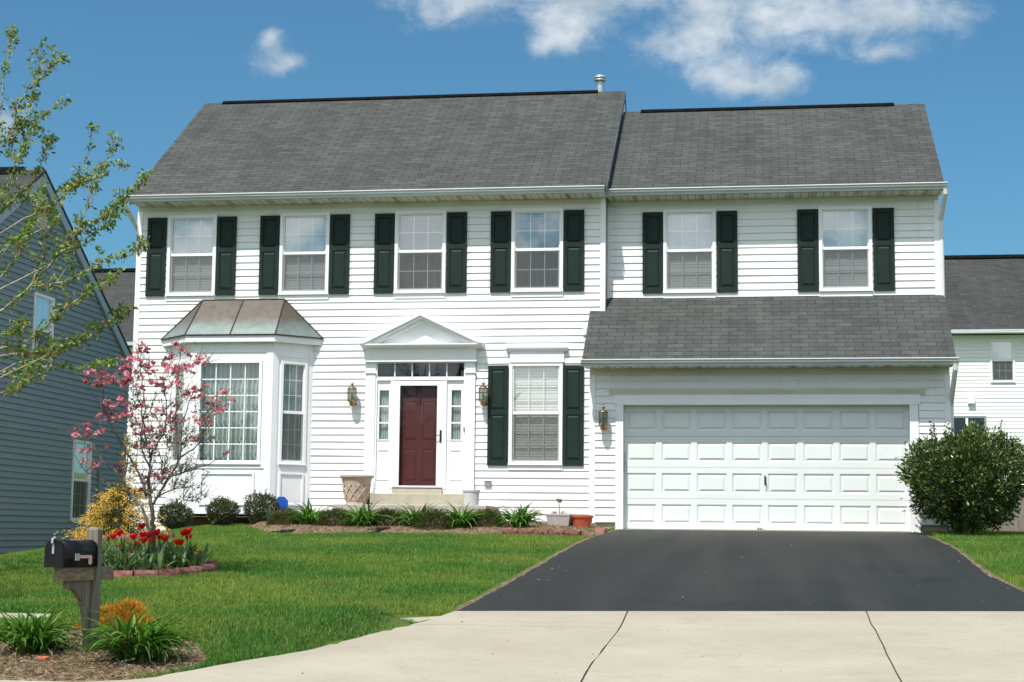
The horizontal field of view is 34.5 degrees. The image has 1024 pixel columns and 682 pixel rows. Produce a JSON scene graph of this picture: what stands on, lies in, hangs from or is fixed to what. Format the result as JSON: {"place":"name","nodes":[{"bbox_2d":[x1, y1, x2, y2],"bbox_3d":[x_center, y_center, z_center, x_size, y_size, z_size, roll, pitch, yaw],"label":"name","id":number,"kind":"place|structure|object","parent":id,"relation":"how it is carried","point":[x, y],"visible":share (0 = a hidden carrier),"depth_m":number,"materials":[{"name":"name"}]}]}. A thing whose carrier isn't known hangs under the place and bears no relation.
{"place":"outdoors","nodes":[
{"label":"outdoors","id":0,"kind":"place"},
{"bbox_2d":[0,680,62,681],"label":"driveway apron","id":1,"kind":"object","parent":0,"point":[26,681],"depth_m":11.08,"materials":[{"name":"concrete"}]},
{"bbox_2d":[0,613,438,621],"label":"sidewalk","id":2,"kind":"structure","parent":0,"point":[418,619],"depth_m":14.46,"materials":[{"name":"concrete"}]},
{"bbox_2d":[262,503,274,517],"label":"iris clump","id":3,"kind":"object","parent":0,"point":[269,511],"visible":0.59,"depth_m":28.57,"materials":[{"name":"green plant"}]},
{"bbox_2d":[17,523,614,554],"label":"lawn grass","id":4,"kind":"structure","parent":0,"point":[243,537],"depth_m":24.52,"materials":[{"name":"green plant"}]},
{"bbox_2d":[0,0,1023,268],"label":"sky","id":5,"kind":"structure","parent":0,"point":[141,70],"materials":[{"name":"blue"}]},
{"bbox_2d":[2,498,1023,676],"bbox_3d":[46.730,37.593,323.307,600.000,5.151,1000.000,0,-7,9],"label":"ground","id":6,"kind":"structure","parent":0,"point":[393,620],"depth_m":13.73,"materials":[{"name":"brown soil"}]},
{"bbox_2d":[0,166,132,554],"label":"grey house","id":7,"kind":"structure","parent":6,"relation":"on","point":[48,488],"depth_m":36.33,"materials":[{"name":"blue plastic"}]},
{"bbox_2d":[31,292,54,366],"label":"window","id":8,"kind":"structure","parent":7,"relation":"in","point":[43,304],"depth_m":35.97,"materials":[{"name":"glass"}]},
{"bbox_2d":[67,439,91,521],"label":"window","id":9,"kind":"structure","parent":7,"relation":"in","point":[81,481],"depth_m":37.90,"materials":[{"name":"glass"}]},
{"bbox_2d":[0,24,155,396],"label":"young maple","id":10,"kind":"object","parent":6,"relation":"on","point":[70,243],"visible":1,"depth_m":17.67,"materials":[{"name":"green plant"}]},
{"bbox_2d":[0,625,210,681],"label":"mailbox bed","id":11,"kind":"object","parent":6,"relation":"on","point":[42,678],"visible":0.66,"depth_m":11.59,"materials":[{"name":"brown wood"}]},
{"bbox_2d":[37,656,48,660],"bbox_3d":[-3.366,2.277,11.842,0.080,0.028,0.048,1,0,26],"label":"brick scrap","id":12,"kind":"object","parent":11,"relation":"on","point":[43,657],"visible":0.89,"depth_m":11.83,"materials":[{"name":"brick"}]},
{"bbox_2d":[0,602,91,656],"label":"daylily","id":13,"kind":"object","parent":11,"relation":"on","point":[36,635],"visible":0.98,"depth_m":12.14,"materials":[{"name":"green plant"}]},
{"bbox_2d":[44,527,113,649],"bbox_3d":[-3.200,2.026,12.241,0.166,1.285,0.734,-2,-7,23],"label":"mailbox","id":14,"kind":"object","parent":11,"relation":"on","point":[81,572],"visible":0.98,"depth_m":12.25,"materials":[{"name":"black paint"}]},
{"bbox_2d":[72,596,154,630],"bbox_3d":[-3.175,2.225,13.029,0.743,0.434,0.493,2,-7,-15],"label":"gold thread shrub","id":15,"kind":"object","parent":11,"relation":"on","point":[121,608],"visible":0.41,"depth_m":13.01,"materials":[{"name":"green plant"}]},
{"bbox_2d":[113,658,135,664],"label":"twig","id":16,"kind":"object","parent":11,"relation":"on","point":[124,661],"visible":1,"depth_m":11.65,"materials":[{"name":"grey wood"}]},
{"bbox_2d":[64,608,214,664],"bbox_3d":[-2.675,2.121,11.854,1.052,0.434,1.029,0,-7,9],"label":"daylily","id":17,"kind":"object","parent":11,"relation":"on","point":[130,639],"visible":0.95,"depth_m":11.76,"materials":[{"name":"green plant"}]},
{"bbox_2d":[93,268,135,483],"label":"brown roof house","id":18,"kind":"structure","parent":6,"relation":"on","point":[123,290],"depth_m":65.27,"materials":[{"name":"white plastic"}]},
{"bbox_2d":[111,535,130,540],"bbox_3d":[-5.860,2.979,24.764,0.300,0.130,0.149,3,-7,-17],"label":"edging block","id":19,"kind":"object","parent":6,"relation":"on","point":[127,537],"depth_m":24.72,"materials":[{"name":"red brick"}]},
{"bbox_2d":[114,570,133,578],"bbox_3d":[-4.246,2.567,17.998,0.228,0.125,0.154,1,-7,-3],"label":"edging block","id":20,"kind":"object","parent":6,"relation":"on","point":[125,573],"depth_m":17.94,"materials":[{"name":"red brick"}]},
{"bbox_2d":[133,570,157,577],"bbox_3d":[-4.013,2.571,18.058,0.242,0.125,0.152,4,-7,-25],"label":"edging block","id":21,"kind":"object","parent":6,"relation":"on","point":[142,573],"depth_m":18.00,"materials":[{"name":"red brick"}]},
{"bbox_2d":[122,563,189,569],"bbox_3d":[-4.219,2.623,18.965,1.484,0.162,1.906,0,-7,9],"label":"ring bed","id":22,"kind":"object","parent":6,"relation":"on","point":[156,565],"visible":0.09,"depth_m":18.70,"materials":[{"name":"soil"}]},
{"bbox_2d":[109,533,121,551],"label":"red tulip","id":23,"kind":"object","parent":22,"relation":"on","point":[113,536],"visible":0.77,"depth_m":19.17,"materials":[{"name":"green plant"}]},
{"bbox_2d":[115,529,126,549],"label":"red tulip","id":24,"kind":"object","parent":22,"relation":"on","point":[119,532],"visible":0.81,"depth_m":19.32,"materials":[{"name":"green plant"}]},
{"bbox_2d":[127,533,136,552],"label":"red tulip","id":25,"kind":"object","parent":22,"relation":"on","point":[133,536],"visible":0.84,"depth_m":18.94,"materials":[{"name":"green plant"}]},
{"bbox_2d":[138,531,145,549],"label":"red tulip","id":26,"kind":"object","parent":22,"relation":"on","point":[142,533],"visible":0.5,"depth_m":19.30,"materials":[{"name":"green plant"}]},
{"bbox_2d":[138,523,145,543],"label":"red tulip","id":27,"kind":"object","parent":22,"relation":"on","point":[141,526],"visible":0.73,"depth_m":19.57,"materials":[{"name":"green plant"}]},
{"bbox_2d":[137,531,152,554],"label":"red tulip","id":28,"kind":"object","parent":22,"relation":"on","point":[148,534],"visible":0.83,"depth_m":18.94,"materials":[{"name":"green plant"}]},
{"bbox_2d":[140,537,151,552],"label":"red tulip","id":29,"kind":"object","parent":22,"relation":"on","point":[143,539],"visible":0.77,"depth_m":18.93,"materials":[{"name":"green plant"}]},
{"bbox_2d":[61,335,235,561],"bbox_3d":[-4.262,1.331,19.192,2.310,2.889,1.952,0,-7,9],"label":"flowering dogwood","id":30,"kind":"object","parent":22,"relation":"on","point":[144,441],"visible":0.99,"depth_m":19.10,"materials":[{"name":"pink plant"}]},
{"bbox_2d":[147,538,159,563],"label":"red tulip","id":31,"kind":"object","parent":22,"relation":"on","point":[151,540],"visible":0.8,"depth_m":18.88,"materials":[{"name":"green plant"}]},
{"bbox_2d":[151,528,161,562],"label":"red tulip","id":32,"kind":"object","parent":22,"relation":"on","point":[156,532],"visible":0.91,"depth_m":18.98,"materials":[{"name":"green plant"}]},
{"bbox_2d":[102,533,220,569],"bbox_3d":[-4.202,2.452,18.972,1.637,0.488,1.994,0,-7,9],"label":"tulip foliage","id":33,"kind":"object","parent":22,"relation":"on","point":[118,559],"visible":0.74,"depth_m":18.56,"materials":[{"name":"green plant"}]},
{"bbox_2d":[156,535,167,553],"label":"red tulip","id":34,"kind":"object","parent":22,"relation":"on","point":[164,538],"visible":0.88,"depth_m":18.94,"materials":[{"name":"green plant"}]},
{"bbox_2d":[170,538,184,564],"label":"red tulip","id":35,"kind":"object","parent":22,"relation":"on","point":[177,541],"visible":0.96,"depth_m":18.82,"materials":[{"name":"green plant"}]},
{"bbox_2d":[173,539,188,561],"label":"red tulip","id":36,"kind":"object","parent":22,"relation":"on","point":[182,542],"visible":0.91,"depth_m":18.96,"materials":[{"name":"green plant"}]},
{"bbox_2d":[180,529,195,552],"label":"red tulip","id":37,"kind":"object","parent":22,"relation":"on","point":[183,532],"visible":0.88,"depth_m":19.16,"materials":[{"name":"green plant"}]},
{"bbox_2d":[182,528,195,562],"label":"red tulip","id":38,"kind":"object","parent":22,"relation":"on","point":[188,531],"visible":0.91,"depth_m":19.07,"materials":[{"name":"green plant"}]},
{"bbox_2d":[185,534,197,553],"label":"red tulip","id":39,"kind":"object","parent":22,"relation":"on","point":[190,537],"visible":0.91,"depth_m":19.18,"materials":[{"name":"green plant"}]},
{"bbox_2d":[194,545,209,565],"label":"red tulip","id":40,"kind":"object","parent":22,"relation":"on","point":[199,562],"visible":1,"depth_m":18.70,"materials":[{"name":"green plant"}]},
{"bbox_2d":[154,569,180,577],"bbox_3d":[-3.799,2.581,18.206,0.263,0.125,0.152,7,-9,-43],"label":"edging block","id":41,"kind":"object","parent":6,"relation":"on","point":[167,572],"depth_m":18.15,"materials":[{"name":"red brick"}]},
{"bbox_2d":[163,532,174,537],"bbox_3d":[-5.320,3.030,25.596,0.152,0.130,0.300,1,-7,-4],"label":"edging block","id":42,"kind":"object","parent":6,"relation":"on","point":[171,534],"depth_m":25.46,"materials":[{"name":"red brick"}]},
{"bbox_2d":[157,498,195,528],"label":"dark shrub","id":43,"kind":"object","parent":6,"relation":"on","point":[178,521],"visible":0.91,"depth_m":29.01,"materials":[{"name":"green plant"}]},
{"bbox_2d":[174,567,199,576],"bbox_3d":[-3.628,2.595,18.428,0.150,0.125,0.283,-3,-8,30],"label":"edging block","id":44,"kind":"object","parent":6,"relation":"on","point":[189,570],"depth_m":18.37,"materials":[{"name":"red brick"}]},
{"bbox_2d":[190,566,213,573],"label":"edging block","id":45,"kind":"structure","parent":6,"relation":"on","point":[208,569],"depth_m":18.63,"materials":[{"name":"red brick"}]},
{"bbox_2d":[202,564,218,569],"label":"edging block","id":46,"kind":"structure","parent":6,"relation":"on","point":[215,566],"depth_m":18.88,"materials":[{"name":"red brick"}]},
{"bbox_2d":[204,495,241,525],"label":"dark shrub","id":47,"kind":"object","parent":6,"relation":"on","point":[215,516],"visible":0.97,"depth_m":29.05,"materials":[{"name":"green plant"}]},
{"bbox_2d":[0,586,474,678],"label":"lawn grass","id":48,"kind":"structure","parent":6,"relation":"on","point":[260,610],"depth_m":13.69,"materials":[{"name":"green plant"}]},
{"bbox_2d":[0,547,547,596],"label":"lawn grass","id":49,"kind":"structure","parent":6,"relation":"on","point":[330,571],"depth_m":18.51,"materials":[{"name":"green plant"}]},
{"bbox_2d":[88,624,617,681],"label":"driveway apron","id":50,"kind":"object","parent":6,"relation":"on","point":[433,653],"visible":1,"depth_m":12.00,"materials":[{"name":"concrete"}]},
{"bbox_2d":[333,493,498,522],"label":"front steps","id":51,"kind":"structure","parent":6,"relation":"on","point":[392,500],"depth_m":29.49,"materials":[{"name":"beige concrete"}]},
{"bbox_2d":[340,475,373,503],"bbox_3d":[-2.749,2.634,29.184,0.600,0.512,0.600,0,-7,9],"label":"lattice planter","id":52,"kind":"object","parent":51,"relation":"on","point":[356,489],"visible":0.98,"depth_m":28.99,"materials":[{"name":"ceramic"}]},
{"bbox_2d":[462,490,479,504],"bbox_3d":[-0.713,2.739,28.862,0.320,0.272,0.320,0,-7,9],"label":"grey pot","id":53,"kind":"object","parent":51,"relation":"on","point":[470,497],"visible":0.82,"depth_m":28.74,"materials":[{"name":"plastic"}]},
{"bbox_2d":[247,519,607,535],"bbox_3d":[-1.720,3.204,28.237,6.700,0.248,3.540,0,-7,9],"label":"house bed","id":54,"kind":"object","parent":6,"relation":"on","point":[478,530],"visible":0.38,"depth_m":27.08,"materials":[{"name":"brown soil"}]},
{"bbox_2d":[242,489,279,524],"bbox_3d":[-4.432,2.978,29.217,0.717,0.728,0.632,0,-7,9],"label":"dark shrub","id":55,"kind":"object","parent":54,"relation":"on","point":[254,516],"visible":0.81,"depth_m":29.10,"materials":[{"name":"green plant"}]},
{"bbox_2d":[276,497,287,509],"bbox_3d":[-4.111,3.081,29.386,0.249,0.615,0.022,0,-7,9],"label":"blue sign","id":56,"kind":"object","parent":54,"relation":"on","point":[283,501],"visible":0.55,"depth_m":29.39,"materials":[{"name":"blue plastic"}]},
{"bbox_2d":[264,505,302,525],"bbox_3d":[-3.846,2.994,28.047,0.757,0.412,0.643,0,-7,9],"label":"juniper","id":57,"kind":"object","parent":54,"relation":"on","point":[277,517],"visible":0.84,"depth_m":27.91,"materials":[{"name":"green plant"}]},
{"bbox_2d":[272,529,295,532],"bbox_3d":[-3.687,3.084,26.798,0.161,0.070,0.416,-6,-9,43],"label":"drain pipe","id":58,"kind":"object","parent":54,"relation":"on","point":[287,530],"visible":0.97,"depth_m":26.80,"materials":[{"name":"black plastic"}]},
{"bbox_2d":[280,498,334,524],"bbox_3d":[-3.465,2.915,27.952,1.136,0.538,1.073,0,-7,9],"label":"daylily","id":59,"kind":"object","parent":54,"relation":"on","point":[308,515],"visible":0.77,"depth_m":27.83,"materials":[{"name":"green plant"}]},
{"bbox_2d":[313,508,355,526],"bbox_3d":[-2.949,2.967,27.657,0.849,0.400,0.709,0,-7,9],"label":"juniper","id":60,"kind":"object","parent":54,"relation":"on","point":[323,520],"visible":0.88,"depth_m":27.51,"materials":[{"name":"green plant"}]},
{"bbox_2d":[336,497,392,525],"bbox_3d":[-2.441,2.864,27.595,1.025,0.551,0.971,0,-7,9],"label":"daylily","id":61,"kind":"object","parent":54,"relation":"on","point":[362,516],"visible":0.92,"depth_m":27.47,"materials":[{"name":"green plant"}]},
{"bbox_2d":[368,526,390,530],"bbox_3d":[-2.159,3.076,27.076,0.161,0.071,0.416,-6,-9,43],"label":"drain pipe","id":62,"kind":"object","parent":54,"relation":"on","point":[379,528],"visible":1,"depth_m":27.03,"materials":[{"name":"black plastic"}]},
{"bbox_2d":[371,507,407,525],"bbox_3d":[-2.081,2.983,27.779,0.745,0.412,0.654,0,-7,9],"label":"juniper","id":63,"kind":"object","parent":54,"relation":"on","point":[388,512],"visible":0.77,"depth_m":27.65,"materials":[{"name":"green plant"}]},
{"bbox_2d":[392,502,439,525],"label":"daylily","id":64,"kind":"object","parent":54,"relation":"on","point":[407,517],"visible":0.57,"depth_m":27.47,"materials":[{"name":"green plant"}]},
{"bbox_2d":[412,507,458,529],"bbox_3d":[-1.261,2.944,27.260,0.820,0.428,0.692,0,-7,9],"label":"juniper","id":65,"kind":"object","parent":54,"relation":"on","point":[421,518],"visible":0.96,"depth_m":27.12,"materials":[{"name":"green plant"}]},
{"bbox_2d":[432,500,490,528],"bbox_3d":[-0.862,2.873,27.279,1.066,0.517,0.960,-5,-9,39],"label":"daylily","id":66,"kind":"object","parent":54,"relation":"on","point":[463,519],"visible":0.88,"depth_m":27.18,"materials":[{"name":"green plant"}]},
{"bbox_2d":[467,508,508,526],"bbox_3d":[-0.412,2.958,27.537,0.778,0.417,0.700,0,-7,9],"label":"juniper","id":67,"kind":"object","parent":54,"relation":"on","point":[491,522],"visible":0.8,"depth_m":27.38,"materials":[{"name":"green plant"}]},
{"bbox_2d":[489,501,549,526],"bbox_3d":[0.081,2.881,27.376,1.200,0.488,1.070,0,-7,9],"label":"daylily","id":68,"kind":"object","parent":54,"relation":"on","point":[520,517],"visible":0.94,"depth_m":27.25,"materials":[{"name":"green plant"}]},
{"bbox_2d":[545,498,572,525],"bbox_3d":[0.798,2.909,27.915,0.420,0.497,0.368,0,-7,9],"label":"square planter","id":69,"kind":"object","parent":54,"relation":"on","point":[561,518],"visible":0.95,"depth_m":27.75,"materials":[{"name":"grey plastic"}]},
{"bbox_2d":[564,531,581,537],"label":"edging block","id":70,"kind":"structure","parent":54,"relation":"on","point":[573,533],"depth_m":26.11,"materials":[{"name":"red brick"}]},
{"bbox_2d":[502,529,517,534],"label":"edging block","id":71,"kind":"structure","parent":6,"relation":"on","point":[509,531],"depth_m":26.55,"materials":[{"name":"red brick"}]},
{"bbox_2d":[415,611,626,627],"bbox_3d":[0.107,2.401,14.339,1.740,0.089,1.096,0,-7,9],"label":"sidewalk band","id":72,"kind":"object","parent":6,"relation":"on","point":[609,619],"visible":1,"depth_m":14.26,"materials":[{"name":"concrete"}]},
{"bbox_2d":[518,529,534,535],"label":"edging block","id":73,"kind":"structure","parent":6,"relation":"on","point":[525,531],"depth_m":26.51,"materials":[{"name":"red brick"}]},
{"bbox_2d":[453,530,614,610],"bbox_3d":[0.587,2.836,21.612,0.297,0.791,13.754,-1,-7,10],"label":"dirt edge","id":74,"kind":"object","parent":6,"relation":"on","point":[495,589],"visible":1,"depth_m":18.27,"materials":[{"name":"brown soil"}]},
{"bbox_2d":[123,74,958,532],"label":"white house","id":75,"kind":"structure","parent":6,"relation":"on","point":[733,318],"depth_m":30.25,"materials":[{"name":"plastic"}]},
{"bbox_2d":[165,214,217,300],"bbox_3d":[-6.064,-1.573,31.306,0.972,1.645,0.166,0,-7,9],"label":"window","id":76,"kind":"structure","parent":75,"relation":"in","point":[191,269],"depth_m":31.29,"materials":[{"name":"glass"}]},
{"bbox_2d":[161,298,322,516],"bbox_3d":[-5.128,1.198,30.472,3.167,4.077,0.795,0,-7,9],"label":"bay window","id":77,"kind":"structure","parent":75,"relation":"in","point":[265,346],"depth_m":30.34,"materials":[{"name":"paint"}]},
{"bbox_2d":[278,212,329,299],"bbox_3d":[-3.886,-1.588,30.977,0.967,1.645,0.166,0,-7,9],"label":"window","id":78,"kind":"structure","parent":75,"relation":"in","point":[304,271],"depth_m":30.96,"materials":[{"name":"glass"}]},
{"bbox_2d":[347,381,358,408],"bbox_3d":[-2.934,0.985,30.378,0.176,0.505,0.257,0,-7,9],"label":"wall lantern","id":79,"kind":"object","parent":75,"relation":"attached to","point":[353,404],"depth_m":30.32,"materials":[{"name":"gold metal"}]},
{"bbox_2d":[392,381,443,487],"bbox_3d":[-1.725,1.698,30.195,0.935,1.950,0.109,0,-7,9],"label":"storm door","id":80,"kind":"structure","parent":75,"relation":"in","point":[397,384],"depth_m":30.22,"materials":[{"name":"white plastic"}]},
{"bbox_2d":[396,386,440,488],"bbox_3d":[-1.702,1.731,30.345,0.835,1.950,0.070,0,-7,9],"label":"front door","id":81,"kind":"structure","parent":75,"relation":"in","point":[418,404],"depth_m":30.34,"materials":[{"name":"red wood"}]},
{"bbox_2d":[393,210,446,298],"bbox_3d":[-1.689,-1.599,30.687,0.977,1.645,0.251,0,-7,9],"label":"window","id":82,"kind":"structure","parent":75,"relation":"in","point":[420,235],"depth_m":30.63,"materials":[{"name":"glass"}]},
{"bbox_2d":[479,380,487,408],"bbox_3d":[-0.517,0.967,30.012,0.176,0.505,0.257,0,-7,9],"label":"wall lantern","id":83,"kind":"object","parent":75,"relation":"attached to","point":[483,403],"depth_m":29.94,"materials":[{"name":"gold metal"}]},
{"bbox_2d":[508,362,562,469],"bbox_3d":[0.435,1.367,29.968,0.992,1.950,0.166,0,-7,9],"label":"window","id":84,"kind":"structure","parent":75,"relation":"in","point":[535,389],"depth_m":29.95,"materials":[{"name":"white plastic"}]},
{"bbox_2d":[510,208,563,296],"bbox_3d":[0.476,-1.614,30.360,0.967,1.645,0.251,0,-7,9],"label":"window","id":85,"kind":"structure","parent":75,"relation":"in","point":[537,233],"depth_m":30.31,"materials":[{"name":"white glass"}]},
{"bbox_2d":[598,405,608,432],"bbox_3d":[1.595,1.347,28.811,0.176,0.505,0.257,0,-7,9],"label":"wall lantern","id":86,"kind":"object","parent":75,"relation":"attached to","point":[604,428],"depth_m":28.77,"materials":[{"name":"gold metal"}]},
{"bbox_2d":[663,208,715,297],"bbox_3d":[3.256,-1.598,30.248,0.967,1.645,0.166,0,-7,9],"label":"window","id":87,"kind":"structure","parent":75,"relation":"in","point":[689,271],"depth_m":30.23,"materials":[{"name":"glass"}]},
{"bbox_2d":[624,405,910,531],"bbox_3d":[4.381,2.198,28.575,4.890,2.182,0.090,0,-7,9],"label":"garage door","id":88,"kind":"structure","parent":75,"relation":"in","point":[705,467],"depth_m":28.59,"materials":[{"name":"paint"}]},
{"bbox_2d":[819,206,872,295],"bbox_3d":[6.027,-1.618,29.829,0.952,1.645,0.166,0,-7,9],"label":"window","id":89,"kind":"structure","parent":75,"relation":"in","point":[845,267],"depth_m":29.81,"materials":[{"name":"white glass"}]},
{"bbox_2d":[533,530,548,535],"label":"edging block","id":90,"kind":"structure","parent":6,"relation":"on","point":[540,532],"depth_m":26.37,"materials":[{"name":"red brick"}]},
{"bbox_2d":[549,530,565,536],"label":"edging block","id":91,"kind":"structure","parent":6,"relation":"on","point":[558,532],"depth_m":26.23,"materials":[{"name":"red brick"}]},
{"bbox_2d":[586,528,606,533],"bbox_3d":[1.138,3.177,27.490,0.815,0.150,0.940,0,-7,9],"label":"paver patch","id":92,"kind":"object","parent":6,"relation":"on","point":[602,530],"visible":0.13,"depth_m":27.30,"materials":[{"name":"red brick"}]},
{"bbox_2d":[571,515,592,527],"bbox_3d":[1.184,3.062,27.782,0.376,0.260,0.374,0,-7,9],"label":"red pot","id":93,"kind":"object","parent":92,"relation":"on","point":[582,520],"visible":0.78,"depth_m":27.65,"materials":[{"name":"ceramic"}]},
{"bbox_2d":[580,612,901,681],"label":"concrete joints","id":94,"kind":"structure","parent":6,"relation":"on","point":[582,679],"depth_m":12.52,"materials":[{"name":"grey concrete"}]},
{"bbox_2d":[582,611,899,681],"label":"driveway apron","id":95,"kind":"object","parent":6,"relation":"on","point":[767,646],"visible":1,"depth_m":12.46,"materials":[{"name":"concrete"}]},
{"bbox_2d":[867,611,1023,681],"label":"driveway apron","id":96,"kind":"object","parent":6,"relation":"on","point":[953,646],"visible":1,"depth_m":12.70,"materials":[{"name":"concrete"}]},
{"bbox_2d":[894,417,1023,534],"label":"holly bush","id":97,"kind":"object","parent":6,"relation":"on","point":[956,469],"visible":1,"depth_m":26.55,"materials":[{"name":"green plant"}]},
{"bbox_2d":[922,533,1023,591],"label":"dirt edge","id":98,"kind":"object","parent":6,"relation":"on","point":[986,572],"visible":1,"depth_m":20.14,"materials":[{"name":"brown soil"}]},
{"bbox_2d":[944,254,1023,484],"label":"white neighbour house","id":99,"kind":"structure","parent":6,"relation":"on","point":[984,297],"depth_m":57.38,"materials":[{"name":"plastic"}]},
{"bbox_2d":[954,416,986,437],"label":"sliding window","id":100,"kind":"structure","parent":99,"relation":"in","point":[959,421],"depth_m":57.19,"materials":[{"name":"grey"}]},
{"bbox_2d":[990,339,1015,381],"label":"window","id":101,"kind":"structure","parent":99,"relation":"in","point":[1002,351],"depth_m":57.23,"materials":[{"name":"glass"}]},
{"bbox_2d":[969,526,998,535],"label":"weed","id":102,"kind":"object","parent":6,"relation":"on","point":[984,531],"visible":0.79,"depth_m":26.42,"materials":[{"name":"green plant"}]},
{"bbox_2d":[980,489,1023,531],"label":"board fence","id":103,"kind":"object","parent":6,"relation":"on","point":[1018,525],"visible":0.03,"depth_m":30.14,"materials":[{"name":"beige wood"}]},
{"bbox_2d":[457,529,1023,610],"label":"driveway","id":104,"kind":"structure","parent":0,"point":[830,571],"depth_m":18.40,"materials":[{"name":"black asphalt"}]},
{"bbox_2d":[924,530,1023,587],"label":"lawn grass","id":105,"kind":"structure","parent":0,"point":[1005,546],"depth_m":22.98,"materials":[{"name":"green plant"}]},
{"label":"shrub bed","id":106,"kind":"structure","parent":0,"visible":0},
{"bbox_2d":[57,433,169,538],"bbox_3d":[-6.138,2.303,25.795,1.868,1.768,1.697,0,-7,9],"label":"golden conifer","id":107,"kind":"object","parent":106,"relation":"on","point":[124,517],"visible":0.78,"depth_m":25.63,"materials":[{"name":"yellow plant"}]}
]}

